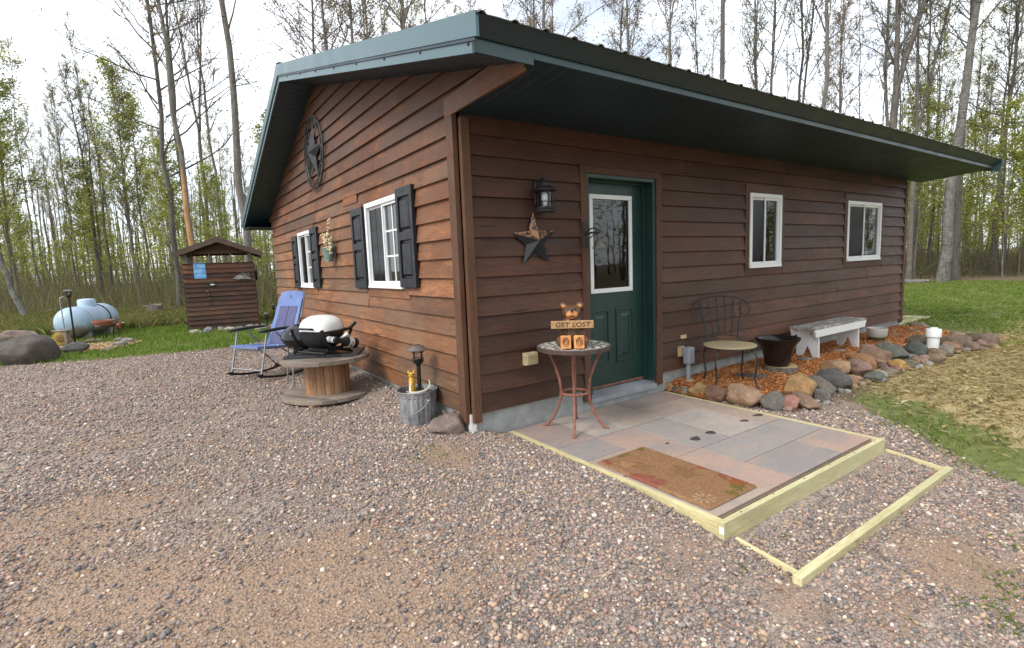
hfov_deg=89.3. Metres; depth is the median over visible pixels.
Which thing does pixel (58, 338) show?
sunflower ornament
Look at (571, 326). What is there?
carved bear
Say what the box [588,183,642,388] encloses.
door
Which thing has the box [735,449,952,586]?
step frame
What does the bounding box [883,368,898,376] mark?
border rock
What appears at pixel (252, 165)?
tree
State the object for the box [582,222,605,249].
dinner bell
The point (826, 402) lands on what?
border cobble
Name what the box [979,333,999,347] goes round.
border rock
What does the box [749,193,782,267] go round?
window
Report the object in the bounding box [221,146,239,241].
tree
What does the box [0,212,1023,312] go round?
brush
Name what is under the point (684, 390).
border rock
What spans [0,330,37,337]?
garden rock
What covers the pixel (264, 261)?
sapling
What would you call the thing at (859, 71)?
tree
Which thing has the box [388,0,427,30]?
tree
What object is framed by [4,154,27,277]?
tree
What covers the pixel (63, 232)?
sapling
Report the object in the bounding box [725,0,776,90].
tree
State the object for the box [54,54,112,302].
tree
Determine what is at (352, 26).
tree
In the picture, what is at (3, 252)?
sapling
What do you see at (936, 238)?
sapling
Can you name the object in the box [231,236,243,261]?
sapling
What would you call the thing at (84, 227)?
sapling
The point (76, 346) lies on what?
garden rock
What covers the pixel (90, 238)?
sapling
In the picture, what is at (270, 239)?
sapling
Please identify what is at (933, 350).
border rock
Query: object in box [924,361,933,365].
border cobble
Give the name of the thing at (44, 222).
tree
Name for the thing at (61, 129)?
tree
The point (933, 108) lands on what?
sapling
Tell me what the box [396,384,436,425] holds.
galvanized bucket
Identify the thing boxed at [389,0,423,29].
tree
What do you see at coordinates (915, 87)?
tree
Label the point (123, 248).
sapling
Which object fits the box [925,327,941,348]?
white pipe
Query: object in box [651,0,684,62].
tree
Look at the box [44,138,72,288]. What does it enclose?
tree
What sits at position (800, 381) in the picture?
border rock
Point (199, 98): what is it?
tree
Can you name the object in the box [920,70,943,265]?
tree
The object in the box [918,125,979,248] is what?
sapling
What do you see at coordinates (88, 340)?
garden rock
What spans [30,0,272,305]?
tree
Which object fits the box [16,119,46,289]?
tree
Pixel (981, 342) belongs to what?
border rock
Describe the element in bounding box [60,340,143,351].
wood chips
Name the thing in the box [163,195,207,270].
sapling
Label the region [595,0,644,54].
tree
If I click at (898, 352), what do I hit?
border rock
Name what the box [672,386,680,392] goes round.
border rock
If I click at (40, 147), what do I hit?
tree
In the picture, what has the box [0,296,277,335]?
tall grass
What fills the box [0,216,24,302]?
sapling
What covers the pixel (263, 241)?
sapling
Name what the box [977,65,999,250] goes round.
tree
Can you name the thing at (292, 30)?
tree
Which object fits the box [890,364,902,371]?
border rock
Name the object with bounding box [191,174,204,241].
tree
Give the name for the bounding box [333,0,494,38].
tree
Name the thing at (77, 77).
tree
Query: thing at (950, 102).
tree
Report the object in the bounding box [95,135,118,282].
tree
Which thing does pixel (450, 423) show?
field rock
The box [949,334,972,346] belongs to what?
border rock
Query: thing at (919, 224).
sapling
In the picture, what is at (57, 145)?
tree
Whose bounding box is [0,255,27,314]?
tree
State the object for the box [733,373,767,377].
flat stone
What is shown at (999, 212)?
sapling
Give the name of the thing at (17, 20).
sky
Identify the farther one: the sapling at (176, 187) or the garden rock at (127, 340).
the sapling at (176, 187)
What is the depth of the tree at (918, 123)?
21.25 m
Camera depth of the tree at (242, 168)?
29.53 m
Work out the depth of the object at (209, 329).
12.76 m
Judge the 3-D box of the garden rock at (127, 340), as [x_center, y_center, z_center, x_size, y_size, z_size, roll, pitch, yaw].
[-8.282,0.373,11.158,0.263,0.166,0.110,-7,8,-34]
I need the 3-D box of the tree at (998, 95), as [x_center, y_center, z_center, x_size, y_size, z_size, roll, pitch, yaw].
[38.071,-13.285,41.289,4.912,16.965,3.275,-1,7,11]
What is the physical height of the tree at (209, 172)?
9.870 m
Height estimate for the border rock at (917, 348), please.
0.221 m
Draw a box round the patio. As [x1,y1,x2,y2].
[510,391,884,540]
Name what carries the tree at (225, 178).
on the ground at (984, 458)
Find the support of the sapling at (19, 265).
on the ground at (984, 458)
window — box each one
[297,230,315,287]
[364,194,404,288]
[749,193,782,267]
[846,201,881,260]
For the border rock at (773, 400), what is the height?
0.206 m
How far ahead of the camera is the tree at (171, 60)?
21.09 m
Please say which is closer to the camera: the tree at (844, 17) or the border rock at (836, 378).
the border rock at (836, 378)
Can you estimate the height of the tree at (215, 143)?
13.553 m
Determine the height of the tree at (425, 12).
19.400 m
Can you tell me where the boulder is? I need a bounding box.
[0,334,61,365]
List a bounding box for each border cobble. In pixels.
[822,400,830,404]
[836,388,844,392]
[850,384,858,388]
[857,381,866,386]
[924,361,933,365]
[991,344,1000,348]
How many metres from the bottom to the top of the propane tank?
0.970 m
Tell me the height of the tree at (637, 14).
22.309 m
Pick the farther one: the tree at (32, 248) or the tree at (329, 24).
the tree at (329, 24)
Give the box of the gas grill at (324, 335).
[290,314,358,356]
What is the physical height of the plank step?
0.065 m
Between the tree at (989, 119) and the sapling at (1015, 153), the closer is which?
the sapling at (1015, 153)
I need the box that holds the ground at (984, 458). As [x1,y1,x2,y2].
[0,248,1023,647]
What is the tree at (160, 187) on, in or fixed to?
on the ground at (984, 458)
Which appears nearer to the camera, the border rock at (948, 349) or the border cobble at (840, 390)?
the border cobble at (840, 390)
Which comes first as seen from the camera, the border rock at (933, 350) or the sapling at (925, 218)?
the border rock at (933, 350)
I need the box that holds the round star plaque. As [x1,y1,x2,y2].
[303,115,323,189]
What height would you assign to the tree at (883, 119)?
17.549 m
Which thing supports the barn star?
attached to the cabin
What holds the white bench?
on the mulch
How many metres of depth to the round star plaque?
7.26 m
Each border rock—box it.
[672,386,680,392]
[681,387,687,394]
[688,382,705,394]
[705,384,727,401]
[726,383,761,406]
[760,390,783,410]
[782,372,816,395]
[782,406,792,411]
[783,395,799,411]
[791,391,820,409]
[808,375,837,395]
[813,388,830,401]
[816,368,851,388]
[819,359,850,373]
[845,352,876,369]
[847,358,872,375]
[848,374,862,382]
[856,343,891,367]
[863,371,884,382]
[876,342,909,359]
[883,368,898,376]
[887,359,906,369]
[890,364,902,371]
[902,341,927,355]
[903,359,918,367]
[905,334,926,344]
[910,322,929,327]
[911,355,921,363]
[919,355,928,362]
[925,353,944,363]
[927,348,947,355]
[939,344,954,356]
[940,335,955,344]
[942,342,962,352]
[948,331,965,335]
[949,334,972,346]
[964,341,979,351]
[966,333,981,341]
[975,339,987,346]
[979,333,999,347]
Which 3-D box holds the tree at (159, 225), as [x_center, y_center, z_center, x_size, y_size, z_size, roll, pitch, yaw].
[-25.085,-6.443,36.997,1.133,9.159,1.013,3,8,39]
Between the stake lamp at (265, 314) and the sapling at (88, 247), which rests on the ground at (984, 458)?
the sapling at (88, 247)
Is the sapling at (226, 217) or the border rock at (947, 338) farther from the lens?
the sapling at (226, 217)
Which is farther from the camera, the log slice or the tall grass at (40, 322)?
the tall grass at (40, 322)
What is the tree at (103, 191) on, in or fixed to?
on the ground at (984, 458)
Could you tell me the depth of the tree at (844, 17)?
29.06 m
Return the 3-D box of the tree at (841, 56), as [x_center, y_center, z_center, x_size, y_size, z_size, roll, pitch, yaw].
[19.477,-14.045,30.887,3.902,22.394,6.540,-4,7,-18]
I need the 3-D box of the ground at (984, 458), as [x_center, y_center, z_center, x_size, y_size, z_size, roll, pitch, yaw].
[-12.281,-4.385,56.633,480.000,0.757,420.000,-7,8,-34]
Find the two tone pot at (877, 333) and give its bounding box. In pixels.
[866,327,887,340]
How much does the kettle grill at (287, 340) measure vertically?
0.853 m
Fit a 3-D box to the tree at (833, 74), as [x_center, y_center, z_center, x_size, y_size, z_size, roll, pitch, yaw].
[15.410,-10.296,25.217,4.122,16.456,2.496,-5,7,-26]
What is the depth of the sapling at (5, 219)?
22.09 m
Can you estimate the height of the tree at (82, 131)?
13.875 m
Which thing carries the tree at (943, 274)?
on the ground at (984, 458)
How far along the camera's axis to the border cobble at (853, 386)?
5.48 m
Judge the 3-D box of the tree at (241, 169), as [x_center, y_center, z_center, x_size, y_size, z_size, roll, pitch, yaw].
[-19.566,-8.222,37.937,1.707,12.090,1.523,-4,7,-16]
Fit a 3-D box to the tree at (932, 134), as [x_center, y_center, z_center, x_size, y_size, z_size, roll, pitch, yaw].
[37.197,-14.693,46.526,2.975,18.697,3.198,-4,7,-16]
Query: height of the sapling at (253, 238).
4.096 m
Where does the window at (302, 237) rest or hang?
in the cabin
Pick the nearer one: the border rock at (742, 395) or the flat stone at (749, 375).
the border rock at (742, 395)
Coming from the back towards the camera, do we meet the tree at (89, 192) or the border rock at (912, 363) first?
the tree at (89, 192)
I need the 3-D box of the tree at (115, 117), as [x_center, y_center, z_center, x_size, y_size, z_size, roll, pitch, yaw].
[-18.133,-6.541,24.088,3.073,11.914,3.691,-2,7,5]
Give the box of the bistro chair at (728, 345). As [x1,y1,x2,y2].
[692,295,759,389]
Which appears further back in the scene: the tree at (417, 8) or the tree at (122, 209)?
the tree at (122, 209)
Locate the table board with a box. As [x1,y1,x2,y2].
[283,346,364,359]
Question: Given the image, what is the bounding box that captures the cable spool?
[280,350,370,408]
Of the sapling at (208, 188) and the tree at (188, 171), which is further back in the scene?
the tree at (188, 171)
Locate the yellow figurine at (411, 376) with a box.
[408,370,414,391]
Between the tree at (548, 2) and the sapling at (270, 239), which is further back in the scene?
the sapling at (270, 239)
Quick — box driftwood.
[233,272,250,279]
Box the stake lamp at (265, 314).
[264,312,268,324]
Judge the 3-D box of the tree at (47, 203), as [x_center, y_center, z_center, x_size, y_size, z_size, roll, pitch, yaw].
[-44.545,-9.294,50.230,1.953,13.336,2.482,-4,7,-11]
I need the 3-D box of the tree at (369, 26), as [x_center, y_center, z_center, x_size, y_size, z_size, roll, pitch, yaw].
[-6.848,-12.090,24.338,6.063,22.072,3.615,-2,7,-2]
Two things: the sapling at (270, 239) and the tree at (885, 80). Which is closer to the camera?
the tree at (885, 80)
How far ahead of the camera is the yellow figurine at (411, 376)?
4.67 m
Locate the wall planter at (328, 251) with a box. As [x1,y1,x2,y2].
[320,218,335,261]
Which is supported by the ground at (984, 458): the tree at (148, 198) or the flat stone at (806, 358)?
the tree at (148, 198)
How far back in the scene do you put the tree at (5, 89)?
23.10 m
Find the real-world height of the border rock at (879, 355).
0.307 m
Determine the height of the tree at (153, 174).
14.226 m
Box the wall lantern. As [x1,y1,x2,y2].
[533,176,556,212]
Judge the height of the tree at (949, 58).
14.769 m
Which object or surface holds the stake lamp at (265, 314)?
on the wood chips
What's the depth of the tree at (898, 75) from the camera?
19.10 m
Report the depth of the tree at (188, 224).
17.02 m
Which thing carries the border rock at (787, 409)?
on the ground at (984, 458)
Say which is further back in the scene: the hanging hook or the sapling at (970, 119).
the sapling at (970, 119)
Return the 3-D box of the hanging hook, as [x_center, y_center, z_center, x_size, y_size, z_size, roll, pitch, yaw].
[-9.576,-0.200,11.089,0.129,0.796,0.038,-5,7,-21]
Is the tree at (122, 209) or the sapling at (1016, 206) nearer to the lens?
the sapling at (1016, 206)
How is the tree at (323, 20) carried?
on the ground at (984, 458)
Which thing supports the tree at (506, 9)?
on the ground at (984, 458)
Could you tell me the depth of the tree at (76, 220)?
46.51 m
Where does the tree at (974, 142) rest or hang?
on the ground at (984, 458)
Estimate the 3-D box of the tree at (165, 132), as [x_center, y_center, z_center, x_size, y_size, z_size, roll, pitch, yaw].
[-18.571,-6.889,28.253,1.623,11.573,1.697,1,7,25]
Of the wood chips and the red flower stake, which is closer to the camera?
the wood chips
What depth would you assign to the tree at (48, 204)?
32.99 m
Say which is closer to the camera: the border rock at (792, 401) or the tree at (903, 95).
the border rock at (792, 401)
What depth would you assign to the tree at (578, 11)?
36.16 m
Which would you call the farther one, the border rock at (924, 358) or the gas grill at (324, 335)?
the border rock at (924, 358)
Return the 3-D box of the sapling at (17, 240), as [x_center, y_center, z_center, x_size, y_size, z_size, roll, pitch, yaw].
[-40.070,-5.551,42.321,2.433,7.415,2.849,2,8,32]
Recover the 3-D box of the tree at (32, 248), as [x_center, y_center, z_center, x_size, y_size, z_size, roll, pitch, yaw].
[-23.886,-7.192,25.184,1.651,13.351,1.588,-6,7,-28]
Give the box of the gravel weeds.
[380,399,1023,639]
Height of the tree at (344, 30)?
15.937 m
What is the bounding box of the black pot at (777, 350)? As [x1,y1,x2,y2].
[755,335,800,366]
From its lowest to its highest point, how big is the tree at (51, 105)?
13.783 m
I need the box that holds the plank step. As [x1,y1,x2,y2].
[900,315,930,325]
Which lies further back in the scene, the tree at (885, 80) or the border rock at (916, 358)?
the tree at (885, 80)
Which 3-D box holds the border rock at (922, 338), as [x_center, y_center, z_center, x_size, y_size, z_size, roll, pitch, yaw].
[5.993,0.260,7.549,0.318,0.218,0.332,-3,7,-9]
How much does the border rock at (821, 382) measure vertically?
0.215 m
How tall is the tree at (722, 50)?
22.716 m
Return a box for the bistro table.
[536,340,610,438]
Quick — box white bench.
[790,317,866,357]
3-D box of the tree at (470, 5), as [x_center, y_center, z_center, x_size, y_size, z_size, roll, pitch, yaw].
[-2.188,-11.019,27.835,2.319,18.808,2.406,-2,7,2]
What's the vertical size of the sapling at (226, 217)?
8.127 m
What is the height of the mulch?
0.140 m
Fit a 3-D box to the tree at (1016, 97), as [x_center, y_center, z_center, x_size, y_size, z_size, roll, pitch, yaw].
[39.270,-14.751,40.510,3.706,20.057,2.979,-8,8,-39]
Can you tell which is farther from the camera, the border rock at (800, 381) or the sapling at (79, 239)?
the sapling at (79, 239)
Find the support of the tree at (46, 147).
on the ground at (984, 458)
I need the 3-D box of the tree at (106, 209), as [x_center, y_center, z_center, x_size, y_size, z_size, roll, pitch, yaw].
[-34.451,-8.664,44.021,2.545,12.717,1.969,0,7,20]
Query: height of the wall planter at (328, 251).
0.575 m
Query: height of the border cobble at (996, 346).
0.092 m
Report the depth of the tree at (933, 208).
27.43 m
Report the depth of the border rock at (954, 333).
8.19 m
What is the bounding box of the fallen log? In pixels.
[904,279,929,283]
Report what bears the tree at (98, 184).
on the ground at (984, 458)
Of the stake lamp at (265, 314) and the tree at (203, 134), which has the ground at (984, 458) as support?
the tree at (203, 134)
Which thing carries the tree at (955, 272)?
on the ground at (984, 458)
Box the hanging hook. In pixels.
[59,296,65,329]
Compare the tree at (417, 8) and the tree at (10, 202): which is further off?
the tree at (10, 202)
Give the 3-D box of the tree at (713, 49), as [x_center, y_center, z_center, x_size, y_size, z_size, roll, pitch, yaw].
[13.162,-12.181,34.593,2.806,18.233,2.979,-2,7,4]
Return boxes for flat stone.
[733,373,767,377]
[797,357,812,359]
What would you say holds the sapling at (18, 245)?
on the ground at (984, 458)
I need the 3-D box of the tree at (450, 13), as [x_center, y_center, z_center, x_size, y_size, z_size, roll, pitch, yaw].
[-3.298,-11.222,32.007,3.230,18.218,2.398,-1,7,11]
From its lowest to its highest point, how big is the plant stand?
0.377 m
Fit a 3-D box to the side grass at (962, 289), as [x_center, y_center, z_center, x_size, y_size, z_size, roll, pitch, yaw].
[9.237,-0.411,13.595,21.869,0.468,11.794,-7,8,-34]
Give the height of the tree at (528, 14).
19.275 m
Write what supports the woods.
on the ground at (984, 458)
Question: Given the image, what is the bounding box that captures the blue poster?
[193,262,205,278]
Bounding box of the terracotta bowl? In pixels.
[91,319,113,326]
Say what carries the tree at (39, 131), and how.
on the ground at (984, 458)
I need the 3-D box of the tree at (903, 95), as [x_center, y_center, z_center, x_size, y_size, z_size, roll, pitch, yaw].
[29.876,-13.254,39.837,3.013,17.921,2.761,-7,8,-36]
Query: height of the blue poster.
0.414 m
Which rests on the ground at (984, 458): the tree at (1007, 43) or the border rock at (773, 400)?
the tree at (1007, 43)
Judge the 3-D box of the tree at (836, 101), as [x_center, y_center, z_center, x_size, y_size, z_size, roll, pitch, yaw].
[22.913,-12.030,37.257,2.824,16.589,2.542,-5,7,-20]
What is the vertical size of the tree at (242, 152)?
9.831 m
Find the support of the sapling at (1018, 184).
on the ground at (984, 458)
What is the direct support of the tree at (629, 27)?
on the ground at (984, 458)
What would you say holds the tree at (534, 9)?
on the ground at (984, 458)
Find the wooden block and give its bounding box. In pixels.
[51,329,71,346]
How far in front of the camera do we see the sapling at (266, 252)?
32.90 m
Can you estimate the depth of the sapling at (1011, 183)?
22.13 m
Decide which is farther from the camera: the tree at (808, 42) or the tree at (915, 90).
the tree at (915, 90)
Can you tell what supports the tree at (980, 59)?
on the ground at (984, 458)
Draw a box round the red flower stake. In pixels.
[114,322,123,336]
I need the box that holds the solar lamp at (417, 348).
[407,344,427,390]
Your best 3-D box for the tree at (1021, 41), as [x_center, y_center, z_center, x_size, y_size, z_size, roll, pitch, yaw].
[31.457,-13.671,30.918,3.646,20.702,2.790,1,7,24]
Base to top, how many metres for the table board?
0.024 m
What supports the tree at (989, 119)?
on the ground at (984, 458)
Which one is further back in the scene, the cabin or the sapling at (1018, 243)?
the sapling at (1018, 243)
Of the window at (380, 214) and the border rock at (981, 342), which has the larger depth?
the border rock at (981, 342)
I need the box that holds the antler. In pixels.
[406,380,430,393]
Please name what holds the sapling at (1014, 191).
on the ground at (984, 458)
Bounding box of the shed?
[171,237,261,329]
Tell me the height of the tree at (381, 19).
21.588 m
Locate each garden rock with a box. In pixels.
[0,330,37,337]
[0,335,14,342]
[60,342,89,353]
[83,339,98,343]
[112,341,127,347]
[120,338,134,342]
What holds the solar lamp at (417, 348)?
in the galvanized bucket
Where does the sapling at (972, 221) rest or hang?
on the ground at (984, 458)
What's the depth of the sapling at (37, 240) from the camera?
40.83 m
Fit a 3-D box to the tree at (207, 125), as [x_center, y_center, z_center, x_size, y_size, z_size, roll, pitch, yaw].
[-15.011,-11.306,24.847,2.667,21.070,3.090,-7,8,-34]
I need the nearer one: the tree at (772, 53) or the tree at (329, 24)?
the tree at (772, 53)
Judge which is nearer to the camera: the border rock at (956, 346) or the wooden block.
the border rock at (956, 346)
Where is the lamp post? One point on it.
(69, 301)
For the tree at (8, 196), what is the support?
on the ground at (984, 458)
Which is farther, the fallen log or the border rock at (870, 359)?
the fallen log
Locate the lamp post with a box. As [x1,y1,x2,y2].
[63,289,75,341]
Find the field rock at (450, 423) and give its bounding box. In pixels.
[429,412,465,434]
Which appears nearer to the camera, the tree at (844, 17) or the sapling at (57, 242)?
the tree at (844, 17)
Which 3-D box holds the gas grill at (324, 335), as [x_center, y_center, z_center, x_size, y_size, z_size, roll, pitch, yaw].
[-2.053,0.115,5.716,0.614,0.436,0.517,1,7,27]
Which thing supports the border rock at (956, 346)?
on the ground at (984, 458)
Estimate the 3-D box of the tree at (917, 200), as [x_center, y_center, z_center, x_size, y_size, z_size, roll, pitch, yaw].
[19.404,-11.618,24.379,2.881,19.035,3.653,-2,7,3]
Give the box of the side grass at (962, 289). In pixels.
[857,280,1023,481]
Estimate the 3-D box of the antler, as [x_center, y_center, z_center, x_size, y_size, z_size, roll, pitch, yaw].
[-0.834,0.561,4.641,0.259,0.110,0.122,-7,8,-34]
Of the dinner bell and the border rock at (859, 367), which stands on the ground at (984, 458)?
the border rock at (859, 367)
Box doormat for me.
[598,447,756,509]
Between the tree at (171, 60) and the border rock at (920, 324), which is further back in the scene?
the tree at (171, 60)
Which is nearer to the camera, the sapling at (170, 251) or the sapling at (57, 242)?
the sapling at (170, 251)
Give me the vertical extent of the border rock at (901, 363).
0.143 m
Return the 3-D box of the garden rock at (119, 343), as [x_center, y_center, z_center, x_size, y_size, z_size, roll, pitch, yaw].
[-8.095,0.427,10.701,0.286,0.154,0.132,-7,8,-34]
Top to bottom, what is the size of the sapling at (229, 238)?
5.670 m
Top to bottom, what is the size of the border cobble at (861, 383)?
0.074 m
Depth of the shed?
13.76 m
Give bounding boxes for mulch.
[664,325,950,402]
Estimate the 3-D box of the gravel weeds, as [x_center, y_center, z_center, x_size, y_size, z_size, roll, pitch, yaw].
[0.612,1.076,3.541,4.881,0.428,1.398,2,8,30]
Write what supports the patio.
on the ground at (984, 458)
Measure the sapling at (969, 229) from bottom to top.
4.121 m
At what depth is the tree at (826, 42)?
19.80 m
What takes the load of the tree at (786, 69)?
on the ground at (984, 458)
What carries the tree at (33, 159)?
on the ground at (984, 458)
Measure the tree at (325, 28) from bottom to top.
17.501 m
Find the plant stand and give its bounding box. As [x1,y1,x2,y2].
[92,324,114,338]
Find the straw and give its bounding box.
[831,319,1023,469]
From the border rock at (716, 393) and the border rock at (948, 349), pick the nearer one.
the border rock at (716, 393)
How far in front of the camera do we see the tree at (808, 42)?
21.80 m
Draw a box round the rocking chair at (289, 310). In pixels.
[227,291,305,377]
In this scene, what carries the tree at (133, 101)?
on the ground at (984, 458)
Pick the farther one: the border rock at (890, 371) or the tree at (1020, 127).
the tree at (1020, 127)
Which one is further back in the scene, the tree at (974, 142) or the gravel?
the tree at (974, 142)
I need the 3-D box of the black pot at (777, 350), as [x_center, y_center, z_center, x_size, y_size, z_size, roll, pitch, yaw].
[3.186,0.326,6.218,0.496,0.336,0.496,-7,8,-34]
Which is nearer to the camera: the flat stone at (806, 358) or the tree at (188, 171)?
the flat stone at (806, 358)
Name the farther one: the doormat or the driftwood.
the driftwood
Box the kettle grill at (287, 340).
[280,317,308,388]
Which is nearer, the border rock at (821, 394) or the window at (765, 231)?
the border rock at (821, 394)
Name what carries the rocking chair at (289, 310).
on the ground at (984, 458)
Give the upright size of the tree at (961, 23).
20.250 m
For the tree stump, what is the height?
0.509 m
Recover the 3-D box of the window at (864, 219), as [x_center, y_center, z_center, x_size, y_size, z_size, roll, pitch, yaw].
[5.584,-1.467,8.320,1.210,0.990,0.187,-7,8,-34]
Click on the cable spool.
(328, 381)
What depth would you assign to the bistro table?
4.46 m
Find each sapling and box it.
[0,121,58,312]
[0,191,45,294]
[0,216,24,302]
[0,229,8,265]
[0,234,26,278]
[2,212,40,280]
[19,216,53,277]
[47,236,80,283]
[49,151,123,295]
[50,222,96,288]
[62,182,119,278]
[63,196,97,279]
[66,188,125,280]
[87,207,132,279]
[124,167,198,294]
[129,133,213,266]
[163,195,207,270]
[183,158,253,262]
[199,176,236,262]
[217,218,236,261]
[228,101,273,261]
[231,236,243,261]
[234,230,270,284]
[241,194,275,286]
[251,230,274,267]
[253,232,271,279]
[255,230,273,263]
[898,77,973,278]
[906,181,935,258]
[906,183,942,242]
[908,184,941,240]
[916,179,945,263]
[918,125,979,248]
[922,111,993,262]
[926,214,941,249]
[960,188,999,274]
[960,198,987,260]
[962,101,1020,258]
[966,92,1023,277]
[973,221,1001,255]
[976,173,1017,241]
[984,135,1023,275]
[989,134,1023,233]
[1000,134,1023,221]
[1006,124,1023,235]
[1007,231,1023,252]
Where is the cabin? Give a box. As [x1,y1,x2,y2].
[241,10,1003,432]
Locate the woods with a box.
[1,100,1023,291]
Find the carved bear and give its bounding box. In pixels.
[551,302,593,348]
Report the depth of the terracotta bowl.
11.79 m
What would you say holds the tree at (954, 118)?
on the ground at (984, 458)
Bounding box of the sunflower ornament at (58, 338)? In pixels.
[52,332,63,345]
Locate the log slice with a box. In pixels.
[763,363,797,374]
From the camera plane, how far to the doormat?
3.44 m
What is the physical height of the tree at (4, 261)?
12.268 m
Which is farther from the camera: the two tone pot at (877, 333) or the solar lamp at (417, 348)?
the two tone pot at (877, 333)
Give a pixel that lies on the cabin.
(447, 142)
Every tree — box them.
[0,35,43,302]
[0,39,63,303]
[0,114,29,283]
[0,185,7,307]
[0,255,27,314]
[4,154,21,285]
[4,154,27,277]
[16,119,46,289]
[19,105,50,281]
[27,98,69,275]
[29,157,54,290]
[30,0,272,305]
[32,66,87,293]
[33,128,60,279]
[34,143,58,281]
[36,159,60,238]
[37,153,60,291]
[40,81,81,298]
[43,94,74,271]
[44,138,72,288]
[53,7,110,277]
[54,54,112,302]
[58,60,105,256]
[66,168,85,283]
[69,50,162,303]
[71,74,114,292]
[83,120,113,283]
[91,146,114,279]
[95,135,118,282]
[97,87,178,301]
[102,135,134,288]
[111,0,198,263]
[130,150,165,277]
[133,0,224,262]
[139,145,157,275]
[141,124,171,261]
[143,0,275,262]
[148,128,169,272]
[149,86,179,202]
[149,170,166,278]
[153,129,175,267]
[165,0,229,262]
[186,169,203,256]
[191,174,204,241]
[195,96,234,235]
[195,133,227,258]
[197,134,225,262]
[214,141,240,233]
[216,101,252,200]
[219,0,252,261]
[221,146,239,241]
[228,132,249,206]
[238,150,247,211]
[246,149,262,280]
[252,0,418,59]
[257,0,342,56]
[260,0,385,56]
[310,0,339,49]
[315,0,342,49]
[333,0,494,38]
[335,11,345,45]
[339,0,392,42]
[346,0,397,40]
[358,0,396,40]
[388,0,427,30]
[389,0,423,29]
[393,0,440,26]
[435,0,461,18]
[463,0,478,11]
[502,0,515,19]
[508,0,623,40]
[519,0,552,27]
[529,1,549,28]
[545,0,562,32]
[567,1,586,39]
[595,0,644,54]
[596,0,696,57]
[608,0,646,56]
[639,0,684,66]
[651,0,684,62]
[675,0,719,77]
[692,0,732,77]
[720,0,725,78]
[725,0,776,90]
[732,0,782,91]
[740,0,805,91]
[771,0,820,101]
[774,0,848,102]
[783,26,801,99]
[793,0,857,117]
[804,0,901,114]
[806,0,867,108]
[816,40,848,111]
[820,0,863,115]
[829,0,937,125]
[837,0,880,117]
[842,0,986,127]
[855,0,964,278]
[865,0,914,129]
[874,0,941,128]
[888,30,914,131]
[900,0,1001,280]
[901,40,933,253]
[902,0,966,254]
[902,69,922,132]
[903,0,965,272]
[904,0,952,275]
[919,55,946,259]
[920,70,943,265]
[926,0,1023,274]
[929,33,962,256]
[935,0,980,281]
[939,68,965,147]
[945,2,995,215]
[961,0,1006,264]
[965,87,984,238]
[968,0,1023,190]
[971,47,1020,259]
[974,23,1003,259]
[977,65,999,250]
[979,0,1023,272]
[992,6,1023,252]
[998,7,1023,93]
[1001,29,1023,254]
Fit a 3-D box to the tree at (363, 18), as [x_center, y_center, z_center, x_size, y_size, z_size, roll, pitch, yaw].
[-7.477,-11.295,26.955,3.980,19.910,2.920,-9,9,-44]
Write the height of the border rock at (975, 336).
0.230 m
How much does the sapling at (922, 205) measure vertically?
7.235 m
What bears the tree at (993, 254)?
on the ground at (984, 458)
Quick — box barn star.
[512,212,554,264]
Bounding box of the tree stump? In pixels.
[146,303,162,311]
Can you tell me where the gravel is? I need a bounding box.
[0,340,1023,647]
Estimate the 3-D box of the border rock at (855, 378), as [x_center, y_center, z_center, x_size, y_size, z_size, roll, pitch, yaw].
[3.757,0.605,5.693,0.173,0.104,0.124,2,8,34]
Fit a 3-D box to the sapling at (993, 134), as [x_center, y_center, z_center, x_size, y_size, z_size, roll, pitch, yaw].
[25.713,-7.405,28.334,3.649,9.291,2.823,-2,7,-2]
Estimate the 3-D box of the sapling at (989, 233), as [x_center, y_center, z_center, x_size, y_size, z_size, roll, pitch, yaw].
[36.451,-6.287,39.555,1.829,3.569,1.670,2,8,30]
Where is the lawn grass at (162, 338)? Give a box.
[0,318,273,365]
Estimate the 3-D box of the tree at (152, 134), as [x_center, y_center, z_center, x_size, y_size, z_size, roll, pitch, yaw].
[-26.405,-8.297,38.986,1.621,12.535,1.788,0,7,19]
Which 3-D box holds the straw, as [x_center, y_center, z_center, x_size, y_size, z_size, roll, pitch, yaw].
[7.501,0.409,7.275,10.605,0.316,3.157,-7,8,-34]
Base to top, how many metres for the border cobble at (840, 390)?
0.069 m
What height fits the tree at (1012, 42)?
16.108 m
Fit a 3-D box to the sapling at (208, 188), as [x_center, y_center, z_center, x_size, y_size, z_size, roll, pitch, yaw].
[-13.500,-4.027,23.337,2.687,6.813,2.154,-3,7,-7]
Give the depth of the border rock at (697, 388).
5.46 m
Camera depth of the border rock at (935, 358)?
6.38 m
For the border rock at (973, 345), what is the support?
on the ground at (984, 458)
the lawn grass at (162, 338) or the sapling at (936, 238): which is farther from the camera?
the sapling at (936, 238)
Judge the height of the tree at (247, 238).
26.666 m
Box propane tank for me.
[53,298,118,339]
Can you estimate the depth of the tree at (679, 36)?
24.73 m
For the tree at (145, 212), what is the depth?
44.44 m
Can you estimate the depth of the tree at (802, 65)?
23.19 m
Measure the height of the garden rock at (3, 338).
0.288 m
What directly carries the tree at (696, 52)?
on the ground at (984, 458)
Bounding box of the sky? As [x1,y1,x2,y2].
[0,0,1023,283]
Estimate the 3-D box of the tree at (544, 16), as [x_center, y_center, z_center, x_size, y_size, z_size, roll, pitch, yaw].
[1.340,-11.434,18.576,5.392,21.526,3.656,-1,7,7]
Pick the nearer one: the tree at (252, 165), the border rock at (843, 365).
the border rock at (843, 365)
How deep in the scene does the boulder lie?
8.95 m

